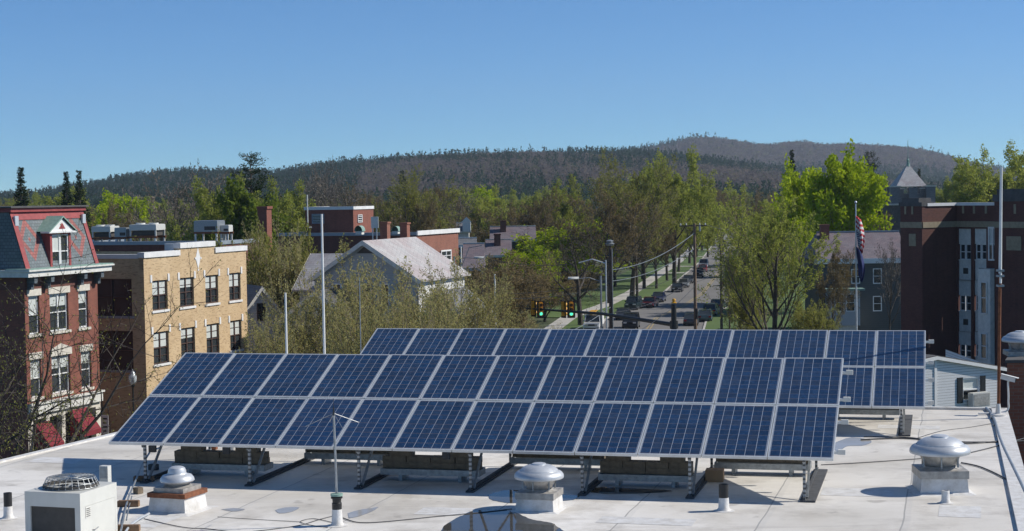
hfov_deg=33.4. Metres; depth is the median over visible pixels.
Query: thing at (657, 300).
overhead wire
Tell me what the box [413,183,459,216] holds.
bare tree
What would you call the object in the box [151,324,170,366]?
window
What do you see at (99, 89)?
sky
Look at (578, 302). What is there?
street tree
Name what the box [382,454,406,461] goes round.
ballast block
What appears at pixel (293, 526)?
cable
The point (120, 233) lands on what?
rooftop air unit
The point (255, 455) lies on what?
ballast block
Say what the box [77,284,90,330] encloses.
window
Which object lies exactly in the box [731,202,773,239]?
verge tree
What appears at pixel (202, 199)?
green tree
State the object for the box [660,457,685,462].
ballast block
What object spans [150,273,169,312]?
window
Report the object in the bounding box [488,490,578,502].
puddle
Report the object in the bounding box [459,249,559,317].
budding tree
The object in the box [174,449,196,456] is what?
ballast block
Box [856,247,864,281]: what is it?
flag
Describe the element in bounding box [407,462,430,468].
ballast block
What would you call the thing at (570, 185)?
white pine
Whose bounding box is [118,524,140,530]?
sleeper block
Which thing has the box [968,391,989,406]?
window air conditioner
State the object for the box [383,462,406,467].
ballast block
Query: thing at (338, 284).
window
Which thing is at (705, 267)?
parked car
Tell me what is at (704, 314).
parked car
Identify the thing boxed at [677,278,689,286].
parked car
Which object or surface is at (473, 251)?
row house
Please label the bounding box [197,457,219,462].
ballast block
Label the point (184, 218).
pale tree
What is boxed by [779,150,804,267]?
spruce tree
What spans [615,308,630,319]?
parked car
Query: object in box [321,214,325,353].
whip antenna
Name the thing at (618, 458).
ballast block
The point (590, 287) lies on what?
budding tree
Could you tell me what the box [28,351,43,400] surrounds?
window
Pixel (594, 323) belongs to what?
pickup truck
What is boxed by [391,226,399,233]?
roof vent hood
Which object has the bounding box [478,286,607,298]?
overhead wire
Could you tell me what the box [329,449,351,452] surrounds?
ballast block
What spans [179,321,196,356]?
window
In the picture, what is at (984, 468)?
cable
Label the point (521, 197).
pale tree
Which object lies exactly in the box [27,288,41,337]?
window
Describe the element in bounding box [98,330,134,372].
window
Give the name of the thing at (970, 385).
window
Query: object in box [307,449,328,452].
ballast block
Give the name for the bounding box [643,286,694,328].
overhead wire
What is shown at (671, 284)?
kerb
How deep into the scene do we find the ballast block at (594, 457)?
29.19 m
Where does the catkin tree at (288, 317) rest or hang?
on the ground at (543, 325)
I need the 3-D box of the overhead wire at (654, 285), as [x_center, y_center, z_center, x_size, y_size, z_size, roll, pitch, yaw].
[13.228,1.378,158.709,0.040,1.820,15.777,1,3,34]
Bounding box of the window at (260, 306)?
[257,303,265,320]
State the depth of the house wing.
135.55 m
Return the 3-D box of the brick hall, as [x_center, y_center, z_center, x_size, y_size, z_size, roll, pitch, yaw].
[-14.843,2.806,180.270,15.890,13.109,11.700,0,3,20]
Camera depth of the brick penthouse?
37.16 m
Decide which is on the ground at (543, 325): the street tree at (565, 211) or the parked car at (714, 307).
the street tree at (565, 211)
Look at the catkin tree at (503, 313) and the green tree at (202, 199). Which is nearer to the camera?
the catkin tree at (503, 313)
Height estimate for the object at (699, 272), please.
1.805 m
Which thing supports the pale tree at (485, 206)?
on the ground at (543, 325)
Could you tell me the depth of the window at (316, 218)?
177.27 m
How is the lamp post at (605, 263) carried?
on the road
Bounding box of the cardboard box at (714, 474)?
[705,468,723,481]
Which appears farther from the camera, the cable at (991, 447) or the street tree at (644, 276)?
the street tree at (644, 276)
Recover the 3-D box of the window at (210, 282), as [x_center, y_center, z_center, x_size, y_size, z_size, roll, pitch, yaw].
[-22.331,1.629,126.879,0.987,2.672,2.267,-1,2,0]
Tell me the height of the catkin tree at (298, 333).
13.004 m
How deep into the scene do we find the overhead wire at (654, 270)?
158.65 m
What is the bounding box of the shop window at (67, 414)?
[65,413,75,443]
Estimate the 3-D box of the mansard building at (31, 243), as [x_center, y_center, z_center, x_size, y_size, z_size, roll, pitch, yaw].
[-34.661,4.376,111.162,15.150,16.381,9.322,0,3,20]
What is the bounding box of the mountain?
[678,143,954,175]
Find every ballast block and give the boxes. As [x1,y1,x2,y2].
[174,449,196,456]
[175,457,196,462]
[181,446,205,450]
[197,450,221,457]
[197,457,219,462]
[219,457,242,463]
[220,450,241,457]
[235,447,260,452]
[242,451,268,458]
[243,457,269,463]
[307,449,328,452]
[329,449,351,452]
[352,450,374,453]
[375,450,388,453]
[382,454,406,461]
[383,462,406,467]
[389,451,414,455]
[407,455,432,462]
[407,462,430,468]
[430,463,454,468]
[431,455,455,462]
[450,452,472,457]
[455,456,482,463]
[455,463,481,469]
[512,453,534,456]
[535,454,557,457]
[558,454,579,458]
[584,455,605,458]
[600,459,622,466]
[600,467,622,472]
[605,456,630,460]
[623,460,646,467]
[623,467,645,473]
[646,460,668,468]
[646,468,668,474]
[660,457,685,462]
[669,461,692,468]
[669,467,693,474]
[716,458,738,461]
[739,459,761,462]
[762,458,785,462]
[786,460,807,463]
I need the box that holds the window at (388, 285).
[380,284,389,306]
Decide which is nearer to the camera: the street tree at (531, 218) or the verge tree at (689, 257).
the street tree at (531, 218)
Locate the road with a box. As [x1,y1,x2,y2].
[603,222,746,329]
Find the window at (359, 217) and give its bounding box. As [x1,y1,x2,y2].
[357,215,362,221]
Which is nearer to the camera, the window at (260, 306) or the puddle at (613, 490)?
the puddle at (613, 490)
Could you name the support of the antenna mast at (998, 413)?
on the flat roofed building at (874, 496)
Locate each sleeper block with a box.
[117,500,139,506]
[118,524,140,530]
[133,475,154,481]
[133,486,142,493]
[148,463,158,469]
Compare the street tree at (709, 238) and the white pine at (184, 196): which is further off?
the white pine at (184, 196)
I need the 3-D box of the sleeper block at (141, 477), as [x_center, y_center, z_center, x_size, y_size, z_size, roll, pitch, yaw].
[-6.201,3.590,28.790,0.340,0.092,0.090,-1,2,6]
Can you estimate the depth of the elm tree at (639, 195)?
271.59 m
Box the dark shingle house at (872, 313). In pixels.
[800,224,900,329]
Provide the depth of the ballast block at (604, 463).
27.66 m
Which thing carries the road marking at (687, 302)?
on the road
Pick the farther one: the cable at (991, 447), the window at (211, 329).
the window at (211, 329)
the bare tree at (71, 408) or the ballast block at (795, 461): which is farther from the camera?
the bare tree at (71, 408)
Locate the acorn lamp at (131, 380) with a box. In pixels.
[129,369,136,412]
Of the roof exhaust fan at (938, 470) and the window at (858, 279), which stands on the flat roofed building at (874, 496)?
the roof exhaust fan at (938, 470)
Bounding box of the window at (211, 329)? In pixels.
[204,317,220,352]
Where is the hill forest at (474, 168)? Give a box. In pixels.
[0,144,967,217]
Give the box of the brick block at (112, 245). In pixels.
[92,239,258,270]
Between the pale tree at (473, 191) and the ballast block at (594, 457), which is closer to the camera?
the ballast block at (594, 457)
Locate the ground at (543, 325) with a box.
[148,223,876,384]
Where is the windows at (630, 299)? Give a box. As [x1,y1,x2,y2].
[626,296,641,301]
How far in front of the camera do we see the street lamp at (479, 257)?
158.09 m
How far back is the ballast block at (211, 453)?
29.36 m
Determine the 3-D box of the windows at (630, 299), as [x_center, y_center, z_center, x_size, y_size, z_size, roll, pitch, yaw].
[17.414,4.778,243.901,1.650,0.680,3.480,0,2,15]
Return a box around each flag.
[856,216,864,252]
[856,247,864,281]
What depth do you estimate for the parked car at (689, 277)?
309.52 m
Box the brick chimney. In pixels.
[256,206,272,250]
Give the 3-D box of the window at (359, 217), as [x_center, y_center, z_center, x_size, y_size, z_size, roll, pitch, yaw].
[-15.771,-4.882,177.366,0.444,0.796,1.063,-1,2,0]
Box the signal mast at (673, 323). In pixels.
[525,298,677,329]
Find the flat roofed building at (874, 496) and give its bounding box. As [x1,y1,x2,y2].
[0,406,1023,530]
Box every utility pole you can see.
[602,240,613,328]
[679,223,706,328]
[720,236,722,329]
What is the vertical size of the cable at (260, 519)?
0.007 m
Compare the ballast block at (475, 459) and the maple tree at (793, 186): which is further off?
the maple tree at (793, 186)
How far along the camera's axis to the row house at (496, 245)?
241.89 m
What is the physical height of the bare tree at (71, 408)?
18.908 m
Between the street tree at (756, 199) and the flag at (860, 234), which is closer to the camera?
the flag at (860, 234)
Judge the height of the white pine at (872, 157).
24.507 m
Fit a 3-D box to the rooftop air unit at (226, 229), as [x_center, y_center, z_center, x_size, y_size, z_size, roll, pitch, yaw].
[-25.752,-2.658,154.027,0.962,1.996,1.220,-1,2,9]
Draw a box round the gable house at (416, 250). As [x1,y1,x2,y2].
[306,222,470,326]
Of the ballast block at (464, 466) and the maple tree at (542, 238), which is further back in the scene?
the maple tree at (542, 238)
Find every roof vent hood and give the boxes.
[354,225,364,234]
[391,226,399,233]
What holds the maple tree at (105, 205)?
on the ground at (543, 325)
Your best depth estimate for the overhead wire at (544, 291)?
151.41 m
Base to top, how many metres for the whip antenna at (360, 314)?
2.874 m
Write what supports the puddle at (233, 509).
on the flat roofed building at (874, 496)
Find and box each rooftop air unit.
[91,225,118,240]
[114,227,129,240]
[129,223,165,240]
[193,220,224,240]
[219,225,232,240]
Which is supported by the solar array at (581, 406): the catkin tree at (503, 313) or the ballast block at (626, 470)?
the ballast block at (626, 470)
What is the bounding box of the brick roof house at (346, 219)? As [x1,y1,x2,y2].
[304,206,373,232]
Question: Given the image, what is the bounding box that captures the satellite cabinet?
[371,217,378,239]
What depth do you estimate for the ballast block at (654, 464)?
27.47 m
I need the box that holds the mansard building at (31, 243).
[0,205,114,458]
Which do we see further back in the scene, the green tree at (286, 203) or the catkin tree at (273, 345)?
the green tree at (286, 203)
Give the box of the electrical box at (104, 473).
[99,465,110,481]
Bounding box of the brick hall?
[277,228,459,263]
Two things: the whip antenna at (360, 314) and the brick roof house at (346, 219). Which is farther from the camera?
the brick roof house at (346, 219)
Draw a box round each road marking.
[646,246,732,328]
[650,253,731,328]
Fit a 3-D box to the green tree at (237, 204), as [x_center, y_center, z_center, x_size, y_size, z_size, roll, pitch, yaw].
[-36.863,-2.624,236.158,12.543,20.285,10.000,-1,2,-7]
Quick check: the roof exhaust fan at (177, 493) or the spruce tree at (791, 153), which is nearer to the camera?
the roof exhaust fan at (177, 493)
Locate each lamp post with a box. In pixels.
[460,245,481,267]
[494,274,495,317]
[579,259,606,328]
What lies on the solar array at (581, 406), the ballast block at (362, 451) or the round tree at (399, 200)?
the ballast block at (362, 451)
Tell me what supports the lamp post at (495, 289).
on the road
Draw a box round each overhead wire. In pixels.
[100,334,174,362]
[476,279,608,293]
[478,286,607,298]
[489,259,607,265]
[613,233,693,269]
[613,268,692,294]
[613,278,693,312]
[614,249,693,280]
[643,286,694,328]
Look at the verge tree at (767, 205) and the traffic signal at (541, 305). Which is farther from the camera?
the verge tree at (767, 205)
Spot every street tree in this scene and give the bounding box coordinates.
[491,185,564,234]
[508,176,589,230]
[512,217,621,324]
[562,181,668,302]
[587,218,638,286]
[605,213,670,288]
[676,186,727,259]
[696,178,841,347]
[702,184,749,249]
[707,193,728,256]
[712,218,793,293]
[730,186,774,214]
[755,199,776,215]
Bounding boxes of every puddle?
[222,508,244,510]
[275,507,299,512]
[348,507,377,517]
[441,509,562,530]
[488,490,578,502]
[580,487,670,493]
[835,437,870,450]
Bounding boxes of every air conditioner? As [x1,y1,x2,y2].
[24,473,117,530]
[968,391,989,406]
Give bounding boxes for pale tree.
[40,186,101,231]
[154,199,170,238]
[158,198,215,239]
[439,183,508,241]
[466,186,495,198]
[480,212,521,266]
[500,188,543,218]
[507,193,531,207]
[540,185,565,200]
[935,170,962,202]
[942,139,1023,202]
[995,149,1023,188]
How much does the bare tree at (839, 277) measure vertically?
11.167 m
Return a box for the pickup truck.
[583,310,603,328]
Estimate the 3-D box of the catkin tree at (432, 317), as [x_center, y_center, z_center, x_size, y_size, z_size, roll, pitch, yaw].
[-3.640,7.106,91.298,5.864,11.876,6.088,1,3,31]
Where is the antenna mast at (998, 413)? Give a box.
[990,167,1005,416]
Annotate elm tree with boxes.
[555,147,680,295]
[636,143,722,282]
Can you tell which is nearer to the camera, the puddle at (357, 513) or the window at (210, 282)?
the puddle at (357, 513)
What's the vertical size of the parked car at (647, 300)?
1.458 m
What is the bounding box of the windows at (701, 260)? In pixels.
[699,259,707,262]
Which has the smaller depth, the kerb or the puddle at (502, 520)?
the puddle at (502, 520)
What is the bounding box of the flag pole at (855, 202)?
[854,201,857,329]
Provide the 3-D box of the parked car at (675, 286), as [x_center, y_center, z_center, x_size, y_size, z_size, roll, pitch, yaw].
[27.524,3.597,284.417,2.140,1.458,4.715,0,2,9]
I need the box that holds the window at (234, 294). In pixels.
[227,267,242,302]
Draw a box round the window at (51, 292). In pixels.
[48,286,71,334]
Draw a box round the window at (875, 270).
[873,268,881,283]
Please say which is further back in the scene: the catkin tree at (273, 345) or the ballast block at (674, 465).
the catkin tree at (273, 345)
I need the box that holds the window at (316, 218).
[312,214,323,223]
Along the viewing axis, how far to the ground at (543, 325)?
272.14 m
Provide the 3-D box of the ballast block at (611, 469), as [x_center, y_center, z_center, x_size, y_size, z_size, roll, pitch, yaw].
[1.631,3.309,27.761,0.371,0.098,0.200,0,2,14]
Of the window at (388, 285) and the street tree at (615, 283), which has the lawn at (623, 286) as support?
the street tree at (615, 283)
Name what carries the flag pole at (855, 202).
on the ground at (543, 325)
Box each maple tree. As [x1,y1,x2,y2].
[88,188,158,240]
[93,190,157,222]
[450,184,501,209]
[495,245,569,313]
[510,217,634,300]
[770,153,823,270]
[804,138,895,235]
[877,171,889,207]
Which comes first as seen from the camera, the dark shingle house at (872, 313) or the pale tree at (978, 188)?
the dark shingle house at (872, 313)
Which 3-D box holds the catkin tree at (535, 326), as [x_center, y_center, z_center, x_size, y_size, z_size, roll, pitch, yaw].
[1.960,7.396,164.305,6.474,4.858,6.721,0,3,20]
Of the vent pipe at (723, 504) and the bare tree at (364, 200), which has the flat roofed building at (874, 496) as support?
the vent pipe at (723, 504)
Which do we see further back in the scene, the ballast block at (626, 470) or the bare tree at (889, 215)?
the bare tree at (889, 215)
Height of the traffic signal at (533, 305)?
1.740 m
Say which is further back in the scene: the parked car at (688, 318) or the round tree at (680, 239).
the round tree at (680, 239)
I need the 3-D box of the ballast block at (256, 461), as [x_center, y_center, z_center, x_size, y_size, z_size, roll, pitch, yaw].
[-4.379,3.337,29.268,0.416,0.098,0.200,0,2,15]
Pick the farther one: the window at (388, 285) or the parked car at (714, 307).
the parked car at (714, 307)
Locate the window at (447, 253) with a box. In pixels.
[441,249,451,260]
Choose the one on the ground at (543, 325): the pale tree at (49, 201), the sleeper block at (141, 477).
the pale tree at (49, 201)
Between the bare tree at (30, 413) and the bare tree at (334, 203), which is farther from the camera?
the bare tree at (334, 203)
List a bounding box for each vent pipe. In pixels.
[0,492,17,519]
[713,483,734,512]
[937,490,953,504]
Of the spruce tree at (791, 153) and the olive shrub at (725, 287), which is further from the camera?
the spruce tree at (791, 153)
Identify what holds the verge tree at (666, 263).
on the lawn at (647, 291)
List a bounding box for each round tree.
[0,190,35,205]
[3,191,48,205]
[291,195,332,212]
[371,163,458,231]
[389,188,433,209]
[595,174,688,278]
[722,186,753,214]
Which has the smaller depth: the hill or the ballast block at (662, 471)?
the ballast block at (662, 471)
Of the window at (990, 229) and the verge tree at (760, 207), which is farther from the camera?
the verge tree at (760, 207)
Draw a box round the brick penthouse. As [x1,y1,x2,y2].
[1005,356,1023,464]
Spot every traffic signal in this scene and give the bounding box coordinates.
[531,297,536,316]
[537,298,544,317]
[561,298,566,317]
[567,301,574,317]
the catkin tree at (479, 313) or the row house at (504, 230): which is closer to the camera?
the catkin tree at (479, 313)
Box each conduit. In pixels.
[120,447,158,530]
[125,512,149,530]
[985,407,1023,490]
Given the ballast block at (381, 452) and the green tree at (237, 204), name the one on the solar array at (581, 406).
the ballast block at (381, 452)
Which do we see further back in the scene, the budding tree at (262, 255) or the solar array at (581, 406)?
the budding tree at (262, 255)
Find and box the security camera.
[978,373,1017,413]
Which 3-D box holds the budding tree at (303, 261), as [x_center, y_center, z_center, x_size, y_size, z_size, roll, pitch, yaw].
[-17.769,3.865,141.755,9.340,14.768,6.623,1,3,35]
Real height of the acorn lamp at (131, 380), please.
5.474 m
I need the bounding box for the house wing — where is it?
[292,253,342,300]
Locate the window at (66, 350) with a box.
[51,347,73,396]
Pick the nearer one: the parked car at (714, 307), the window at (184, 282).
the window at (184, 282)
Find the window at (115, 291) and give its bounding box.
[97,279,133,318]
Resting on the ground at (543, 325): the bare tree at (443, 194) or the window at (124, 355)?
the bare tree at (443, 194)
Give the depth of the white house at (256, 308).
137.23 m
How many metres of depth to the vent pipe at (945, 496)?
25.64 m
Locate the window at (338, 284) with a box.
[332,283,341,288]
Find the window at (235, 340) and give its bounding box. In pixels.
[228,314,243,352]
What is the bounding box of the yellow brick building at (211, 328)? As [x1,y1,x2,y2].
[95,241,247,434]
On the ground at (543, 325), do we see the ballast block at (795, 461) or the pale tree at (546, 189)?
the pale tree at (546, 189)
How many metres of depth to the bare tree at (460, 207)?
386.50 m
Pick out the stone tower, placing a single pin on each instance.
(908, 176)
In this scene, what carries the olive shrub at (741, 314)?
on the ground at (543, 325)
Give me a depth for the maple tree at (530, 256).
234.78 m
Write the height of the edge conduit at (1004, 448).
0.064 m
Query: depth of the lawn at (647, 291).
295.63 m
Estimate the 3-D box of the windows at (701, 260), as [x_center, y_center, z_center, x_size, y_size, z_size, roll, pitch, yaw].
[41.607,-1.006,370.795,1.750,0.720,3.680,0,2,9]
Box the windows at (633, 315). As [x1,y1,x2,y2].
[623,314,638,319]
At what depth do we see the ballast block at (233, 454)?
29.27 m
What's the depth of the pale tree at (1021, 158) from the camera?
274.80 m
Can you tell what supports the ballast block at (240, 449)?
on the ballast block at (255, 455)
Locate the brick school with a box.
[899,189,1023,407]
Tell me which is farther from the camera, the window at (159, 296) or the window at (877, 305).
the window at (877, 305)
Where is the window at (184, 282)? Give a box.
[178,271,195,309]
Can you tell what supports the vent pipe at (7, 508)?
on the flat roofed building at (874, 496)
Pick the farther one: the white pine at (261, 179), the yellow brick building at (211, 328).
the white pine at (261, 179)
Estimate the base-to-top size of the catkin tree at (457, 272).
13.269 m
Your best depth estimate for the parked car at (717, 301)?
239.53 m
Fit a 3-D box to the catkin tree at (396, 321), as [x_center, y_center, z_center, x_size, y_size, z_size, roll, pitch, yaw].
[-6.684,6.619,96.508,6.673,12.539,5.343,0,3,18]
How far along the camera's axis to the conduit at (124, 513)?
26.55 m
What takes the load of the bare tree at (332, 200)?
on the ground at (543, 325)
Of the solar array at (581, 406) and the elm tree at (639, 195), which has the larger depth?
the elm tree at (639, 195)
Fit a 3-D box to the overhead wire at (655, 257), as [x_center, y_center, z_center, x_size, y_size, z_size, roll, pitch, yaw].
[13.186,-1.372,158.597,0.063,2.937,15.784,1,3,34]
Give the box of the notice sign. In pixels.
[101,415,108,433]
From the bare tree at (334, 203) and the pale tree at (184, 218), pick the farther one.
the pale tree at (184, 218)
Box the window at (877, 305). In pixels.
[873,296,881,310]
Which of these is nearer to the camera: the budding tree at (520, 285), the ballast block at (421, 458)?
the ballast block at (421, 458)
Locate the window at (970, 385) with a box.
[963,377,978,400]
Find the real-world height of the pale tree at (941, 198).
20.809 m
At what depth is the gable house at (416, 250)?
130.90 m
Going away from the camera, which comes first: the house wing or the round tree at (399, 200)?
the house wing
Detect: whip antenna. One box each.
[284,293,287,353]
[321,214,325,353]
[359,277,360,352]
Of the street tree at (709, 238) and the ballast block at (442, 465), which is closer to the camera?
the ballast block at (442, 465)
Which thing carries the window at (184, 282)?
in the yellow brick building at (211, 328)
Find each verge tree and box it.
[614,204,665,295]
[628,210,679,288]
[638,210,686,279]
[676,244,708,271]
[688,220,723,262]
[730,200,782,254]
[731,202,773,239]
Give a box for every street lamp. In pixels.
[453,256,484,262]
[568,276,602,328]
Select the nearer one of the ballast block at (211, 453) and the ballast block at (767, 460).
the ballast block at (767, 460)
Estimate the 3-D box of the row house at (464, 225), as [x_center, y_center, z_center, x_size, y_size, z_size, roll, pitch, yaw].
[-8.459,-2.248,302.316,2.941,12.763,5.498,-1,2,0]
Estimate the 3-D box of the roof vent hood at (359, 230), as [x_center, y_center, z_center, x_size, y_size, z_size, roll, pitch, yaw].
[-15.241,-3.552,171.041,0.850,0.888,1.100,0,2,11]
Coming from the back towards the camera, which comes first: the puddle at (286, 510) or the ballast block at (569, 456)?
the ballast block at (569, 456)
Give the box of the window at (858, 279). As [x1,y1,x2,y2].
[851,269,859,283]
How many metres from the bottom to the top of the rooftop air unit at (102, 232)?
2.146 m
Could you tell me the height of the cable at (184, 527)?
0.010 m
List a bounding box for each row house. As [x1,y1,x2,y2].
[456,217,470,236]
[458,237,476,286]
[462,242,485,296]
[485,234,511,289]
[490,220,536,251]
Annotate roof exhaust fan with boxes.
[135,466,217,516]
[511,462,569,514]
[905,434,976,495]
[1001,330,1023,356]
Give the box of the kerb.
[604,246,711,320]
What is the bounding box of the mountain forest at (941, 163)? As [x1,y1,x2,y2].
[603,132,1016,181]
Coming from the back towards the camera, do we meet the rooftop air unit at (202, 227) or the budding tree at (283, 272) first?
the rooftop air unit at (202, 227)
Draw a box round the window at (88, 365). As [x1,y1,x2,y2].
[79,344,94,390]
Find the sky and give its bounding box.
[0,0,1023,194]
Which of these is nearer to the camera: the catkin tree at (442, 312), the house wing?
the catkin tree at (442, 312)
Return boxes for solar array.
[109,353,852,502]
[360,328,933,435]
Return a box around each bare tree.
[0,216,223,458]
[0,326,132,459]
[86,193,141,240]
[111,159,227,240]
[119,196,199,240]
[291,155,340,231]
[302,163,346,206]
[310,165,383,229]
[340,182,432,221]
[387,195,461,234]
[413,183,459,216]
[426,185,483,236]
[440,185,497,236]
[444,205,494,242]
[473,199,546,242]
[815,246,860,329]
[864,212,890,230]
[873,240,900,329]
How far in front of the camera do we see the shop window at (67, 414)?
110.13 m
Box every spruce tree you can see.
[13,167,30,205]
[59,171,72,204]
[72,170,94,240]
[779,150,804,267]
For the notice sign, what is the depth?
116.51 m
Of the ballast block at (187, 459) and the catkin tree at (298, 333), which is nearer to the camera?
the ballast block at (187, 459)
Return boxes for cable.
[144,518,224,530]
[224,517,297,521]
[257,516,331,530]
[300,518,331,527]
[343,509,510,522]
[821,458,920,464]
[861,438,1023,442]
[864,436,985,443]
[918,423,991,437]
[961,462,1006,479]
[971,438,1023,452]
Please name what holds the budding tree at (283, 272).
on the ground at (543, 325)
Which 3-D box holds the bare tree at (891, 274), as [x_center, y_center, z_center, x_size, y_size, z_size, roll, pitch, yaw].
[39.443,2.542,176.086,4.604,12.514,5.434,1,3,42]
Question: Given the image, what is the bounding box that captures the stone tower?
[882,157,935,235]
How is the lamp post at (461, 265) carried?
on the ground at (543, 325)
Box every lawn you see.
[521,241,687,316]
[562,237,713,328]
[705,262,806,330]
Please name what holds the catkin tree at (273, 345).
on the ground at (543, 325)
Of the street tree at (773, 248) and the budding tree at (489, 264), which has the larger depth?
the budding tree at (489, 264)
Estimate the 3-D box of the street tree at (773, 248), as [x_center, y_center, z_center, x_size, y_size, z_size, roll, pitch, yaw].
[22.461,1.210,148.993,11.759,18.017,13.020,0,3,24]
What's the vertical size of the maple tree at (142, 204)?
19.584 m
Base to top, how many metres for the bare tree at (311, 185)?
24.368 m
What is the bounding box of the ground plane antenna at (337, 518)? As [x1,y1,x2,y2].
[305,398,356,527]
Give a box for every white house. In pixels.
[247,284,284,352]
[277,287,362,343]
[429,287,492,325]
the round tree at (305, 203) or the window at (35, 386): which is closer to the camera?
the window at (35, 386)
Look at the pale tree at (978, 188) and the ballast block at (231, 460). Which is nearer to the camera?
the ballast block at (231, 460)
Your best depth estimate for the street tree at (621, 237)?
254.72 m
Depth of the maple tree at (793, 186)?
247.37 m
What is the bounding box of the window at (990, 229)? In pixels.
[988,227,993,260]
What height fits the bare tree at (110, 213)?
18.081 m
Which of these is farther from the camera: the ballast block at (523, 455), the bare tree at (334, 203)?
the bare tree at (334, 203)
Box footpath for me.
[544,244,699,328]
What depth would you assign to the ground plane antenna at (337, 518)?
24.60 m
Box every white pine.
[162,188,196,230]
[224,151,293,219]
[390,171,407,212]
[566,172,580,211]
[861,150,888,228]
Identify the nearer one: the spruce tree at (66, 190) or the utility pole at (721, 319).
the utility pole at (721, 319)
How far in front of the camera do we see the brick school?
128.52 m
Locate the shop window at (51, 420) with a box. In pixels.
[50,416,56,429]
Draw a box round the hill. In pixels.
[335,163,716,220]
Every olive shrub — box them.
[720,247,771,328]
[721,276,767,329]
[786,298,839,339]
[818,314,843,337]
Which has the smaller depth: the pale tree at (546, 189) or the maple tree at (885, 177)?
the maple tree at (885, 177)
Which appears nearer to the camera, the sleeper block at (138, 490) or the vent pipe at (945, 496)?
the vent pipe at (945, 496)
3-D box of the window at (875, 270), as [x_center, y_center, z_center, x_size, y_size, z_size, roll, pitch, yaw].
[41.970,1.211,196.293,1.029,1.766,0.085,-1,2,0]
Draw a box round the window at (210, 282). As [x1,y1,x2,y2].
[203,269,220,305]
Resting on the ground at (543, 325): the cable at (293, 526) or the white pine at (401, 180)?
the white pine at (401, 180)
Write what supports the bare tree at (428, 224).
on the ground at (543, 325)
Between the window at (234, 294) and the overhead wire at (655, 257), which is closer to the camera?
the window at (234, 294)
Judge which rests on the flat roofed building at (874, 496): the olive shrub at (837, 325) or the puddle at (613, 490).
the puddle at (613, 490)
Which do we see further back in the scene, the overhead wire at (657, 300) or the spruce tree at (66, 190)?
the spruce tree at (66, 190)
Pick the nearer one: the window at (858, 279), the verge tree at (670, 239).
the window at (858, 279)
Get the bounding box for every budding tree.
[211,217,313,284]
[241,205,309,310]
[246,221,290,306]
[247,223,348,311]
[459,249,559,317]
[464,253,525,292]
[468,265,534,328]
[526,269,596,321]
[559,266,604,298]
[590,272,604,282]
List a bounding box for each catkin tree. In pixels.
[234,265,343,353]
[239,308,299,353]
[250,283,322,353]
[256,239,403,353]
[293,239,447,351]
[325,272,396,353]
[327,274,436,353]
[338,256,476,353]
[388,249,503,328]
[415,288,493,328]
[417,255,513,328]
[451,261,533,328]
[483,281,534,328]
[526,320,564,328]
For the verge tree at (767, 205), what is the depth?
328.14 m
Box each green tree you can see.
[166,171,263,240]
[201,173,289,248]
[252,175,316,232]
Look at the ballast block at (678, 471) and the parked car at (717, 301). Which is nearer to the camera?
the ballast block at (678, 471)
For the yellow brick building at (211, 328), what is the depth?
120.90 m
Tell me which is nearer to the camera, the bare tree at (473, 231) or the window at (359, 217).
the window at (359, 217)
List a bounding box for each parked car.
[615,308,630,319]
[642,297,658,307]
[651,292,666,301]
[671,283,683,291]
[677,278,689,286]
[682,275,692,282]
[683,313,699,325]
[698,264,707,271]
[698,309,713,320]
[703,303,719,314]
[710,299,725,307]
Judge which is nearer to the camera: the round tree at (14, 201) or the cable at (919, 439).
the cable at (919, 439)
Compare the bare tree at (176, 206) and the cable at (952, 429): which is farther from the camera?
the bare tree at (176, 206)
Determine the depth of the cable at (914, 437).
32.47 m

